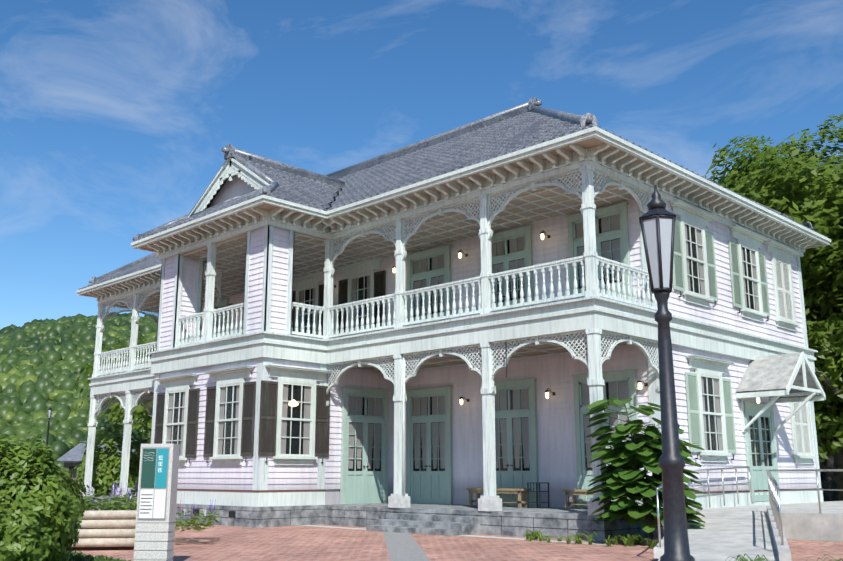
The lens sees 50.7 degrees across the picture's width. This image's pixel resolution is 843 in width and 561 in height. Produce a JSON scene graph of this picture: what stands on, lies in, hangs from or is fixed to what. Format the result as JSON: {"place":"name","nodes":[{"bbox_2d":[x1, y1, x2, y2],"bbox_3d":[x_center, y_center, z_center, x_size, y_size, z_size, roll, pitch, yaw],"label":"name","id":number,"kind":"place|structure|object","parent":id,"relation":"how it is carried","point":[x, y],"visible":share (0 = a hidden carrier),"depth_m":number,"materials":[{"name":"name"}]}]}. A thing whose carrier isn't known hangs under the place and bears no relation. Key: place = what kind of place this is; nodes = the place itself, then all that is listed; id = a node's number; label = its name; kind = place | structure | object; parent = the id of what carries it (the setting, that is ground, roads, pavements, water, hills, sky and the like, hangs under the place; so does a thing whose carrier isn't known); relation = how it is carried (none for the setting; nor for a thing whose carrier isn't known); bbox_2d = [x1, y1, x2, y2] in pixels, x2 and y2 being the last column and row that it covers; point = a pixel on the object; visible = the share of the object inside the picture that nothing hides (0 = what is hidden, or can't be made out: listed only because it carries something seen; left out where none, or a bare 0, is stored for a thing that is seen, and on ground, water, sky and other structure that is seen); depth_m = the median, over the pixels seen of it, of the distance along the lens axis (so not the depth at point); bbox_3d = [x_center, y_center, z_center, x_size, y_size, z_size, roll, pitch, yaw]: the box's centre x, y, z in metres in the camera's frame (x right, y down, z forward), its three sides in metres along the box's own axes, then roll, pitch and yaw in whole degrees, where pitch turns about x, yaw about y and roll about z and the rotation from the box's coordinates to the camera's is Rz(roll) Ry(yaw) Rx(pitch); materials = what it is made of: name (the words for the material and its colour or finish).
{"place":"outdoors","nodes":[
{"label":"outdoors","id":0,"kind":"place"},
{"bbox_2d":[57,440,146,486],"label":"house","id":1,"kind":"structure","parent":0,"point":[71,458],"depth_m":92.51,"materials":[{"name":"grey wood"}]},
{"bbox_2d":[80,165,659,514],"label":"porch columns","id":2,"kind":"structure","parent":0,"point":[489,500],"depth_m":21.22,"materials":[{"name":"white wood"}]},
{"bbox_2d":[96,255,657,375],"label":"house railings","id":3,"kind":"object","parent":2,"relation":"attached to","point":[104,370],"visible":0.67,"depth_m":22.00,"materials":[{"name":"white wood"}]},
{"bbox_2d":[95,171,658,413],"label":"lattice brackets","id":4,"kind":"object","parent":2,"relation":"attached to","point":[99,398],"visible":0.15,"depth_m":21.05,"materials":[{"name":"white wood"}]},
{"bbox_2d":[0,0,842,328],"label":"sky","id":5,"kind":"structure","parent":0,"point":[117,117],"materials":[{"name":"blue"}]},
{"bbox_2d":[74,523,842,560],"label":"plaza paving","id":6,"kind":"structure","parent":0,"point":[298,543],"depth_m":16.02,"materials":[{"name":"brick"}]},
{"bbox_2d":[58,550,133,560],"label":"lawn patch","id":7,"kind":"object","parent":6,"relation":"on","point":[77,556],"visible":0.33,"depth_m":13.44,"materials":[{"name":"green plant"}]},
{"bbox_2d":[0,429,88,560],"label":"bush","id":8,"kind":"object","parent":7,"relation":"on","point":[42,511],"visible":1,"depth_m":11.79,"materials":[{"name":"green plant"}]},
{"bbox_2d":[133,444,179,560],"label":"sign pillar","id":9,"kind":"structure","parent":7,"relation":"on","point":[156,503],"depth_m":12.63,"materials":[{"name":"stone"}]},
{"bbox_2d":[67,419,148,497],"bbox_3d":[-12.241,7.318,35.619,3.485,3.484,3.485,-12,-17,43],"label":"round bush","id":10,"kind":"object","parent":6,"relation":"on","point":[102,480],"visible":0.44,"depth_m":34.61,"materials":[{"name":"green plant"}]},
{"bbox_2d":[67,482,219,550],"bbox_3d":[-5.209,4.392,16.869,2.642,1.181,2.878,2,-12,-8],"label":"flower bed","id":11,"kind":"object","parent":6,"relation":"on","point":[107,527],"visible":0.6,"depth_m":15.46,"materials":[{"name":"brown wood"}]},
{"bbox_2d":[366,513,480,535],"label":"stone steps","id":12,"kind":"structure","parent":6,"relation":"on","point":[441,525],"depth_m":19.93,"materials":[{"name":"stone"}]},
{"bbox_2d":[76,126,830,541],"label":"house trim","id":13,"kind":"structure","parent":6,"relation":"on","point":[312,230],"depth_m":22.96,"materials":[{"name":"white wood"}]},
{"bbox_2d":[466,488,531,507],"bbox_3d":[1.929,5.450,22.352,1.800,0.450,0.400,-12,-17,43],"label":"veranda bench","id":14,"kind":"object","parent":13,"relation":"attached to","point":[478,491],"visible":0.77,"depth_m":22.02,"materials":[{"name":"brown wood"}]},
{"bbox_2d":[527,482,549,507],"bbox_3d":[2.819,5.182,21.476,0.374,0.600,0.374,-12,-17,43],"label":"shoe rack","id":15,"kind":"object","parent":13,"relation":"on","point":[536,491],"visible":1,"depth_m":21.44,"materials":[{"name":"black metal"}]},
{"bbox_2d":[562,489,626,508],"bbox_3d":[3.994,5.016,20.363,1.600,0.450,0.400,-12,-17,43],"label":"veranda bench","id":16,"kind":"object","parent":13,"relation":"attached to","point":[573,492],"visible":0.38,"depth_m":20.67,"materials":[{"name":"brown wood"}]},
{"bbox_2d":[735,352,825,433],"bbox_3d":[9.310,2.911,23.077,1.380,2.020,2.380,-12,-17,43],"label":"door canopy","id":17,"kind":"object","parent":13,"relation":"attached to","point":[785,378],"visible":0.85,"depth_m":22.82,"materials":[{"name":"white wood"}]},
{"bbox_2d":[525,529,657,548],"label":"weeds","id":18,"kind":"object","parent":6,"relation":"on","point":[628,540],"visible":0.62,"depth_m":16.85,"materials":[{"name":"green plant"}]},
{"bbox_2d":[585,397,706,538],"bbox_3d":[4.287,3.587,17.216,2.264,2.714,2.224,-12,-17,43],"label":"bigleaf plant","id":19,"kind":"object","parent":6,"relation":"on","point":[632,481],"visible":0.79,"depth_m":16.90,"materials":[{"name":"green plant"}]},
{"bbox_2d":[639,185,694,560],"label":"lamp post","id":20,"kind":"object","parent":6,"relation":"on","point":[657,220],"visible":1,"depth_m":6.17,"materials":[{"name":"black metal"}]},
{"bbox_2d":[653,501,842,560],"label":"ramp platform","id":21,"kind":"structure","parent":6,"relation":"on","point":[725,533],"depth_m":16.80,"materials":[{"name":"concrete"}]},
{"bbox_2d":[656,466,842,546],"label":"ramp handrails","id":22,"kind":"object","parent":21,"relation":"on","point":[774,493],"visible":0.75,"depth_m":17.82,"materials":[{"name":"silver metal"}]},
{"bbox_2d":[725,554,842,560],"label":"low plants","id":23,"kind":"object","parent":6,"relation":"on","point":[755,559],"visible":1,"depth_m":11.44,"materials":[{"name":"green plant"}]},
{"bbox_2d":[159,175,816,507],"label":"house walls","id":24,"kind":"structure","parent":0,"point":[557,469],"depth_m":23.67,"materials":[{"name":"white wood"}]},
{"bbox_2d":[78,111,827,289],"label":"house roof","id":25,"kind":"structure","parent":24,"relation":"on","point":[511,134],"depth_m":25.37,"materials":[{"name":"grey tile"}]},
{"bbox_2d":[89,97,814,283],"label":"house roof ridges","id":26,"kind":"object","parent":25,"relation":"on","point":[534,104],"visible":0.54,"depth_m":28.27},
{"bbox_2d":[154,200,816,508],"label":"house windows","id":27,"kind":"structure","parent":24,"relation":"in","point":[294,423],"depth_m":23.72,"materials":[{"name":"green wood"}]},
{"bbox_2d":[813,401,833,500],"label":"tree","id":28,"kind":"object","parent":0,"point":[826,481],"depth_m":44.38,"materials":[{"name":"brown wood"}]},
{"label":"ground","id":29,"kind":"structure","parent":0,"visible":0},
{"bbox_2d":[46,405,52,447],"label":"lamp post","id":30,"kind":"object","parent":29,"relation":"on","point":[49,413],"visible":0.46,"depth_m":54.28,"materials":[{"name":"black metal"}]},
{"bbox_2d":[0,312,157,468],"bbox_3d":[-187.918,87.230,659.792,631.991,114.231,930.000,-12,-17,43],"label":"hill forest","id":31,"kind":"object","parent":29,"relation":"on","point":[41,361],"visible":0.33,"depth_m":410.79,"materials":[{"name":"green plant"}]},
{"bbox_2d":[70,334,153,456],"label":"tree","id":32,"kind":"object","parent":29,"relation":"on","point":[137,411],"visible":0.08,"depth_m":46.47,"materials":[{"name":"green plant"}]},
{"bbox_2d":[704,113,842,500],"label":"tree","id":33,"kind":"object","parent":29,"relation":"on","point":[822,302],"visible":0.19,"depth_m":32.43,"materials":[{"name":"green plant"}]},
{"bbox_2d":[706,129,842,400],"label":"tree","id":34,"kind":"object","parent":29,"relation":"on","point":[782,189],"visible":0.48,"depth_m":29.41,"materials":[{"name":"green plant"}]},
{"bbox_2d":[805,308,842,500],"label":"tree","id":35,"kind":"object","parent":29,"relation":"on","point":[828,411],"visible":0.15,"depth_m":30.14,"materials":[{"name":"green plant"}]},
{"bbox_2d":[835,252,842,297],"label":"tree","id":36,"kind":"object","parent":29,"relation":"on","point":[839,276],"visible":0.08,"depth_m":30.40,"materials":[{"name":"green plant"}]}
]}

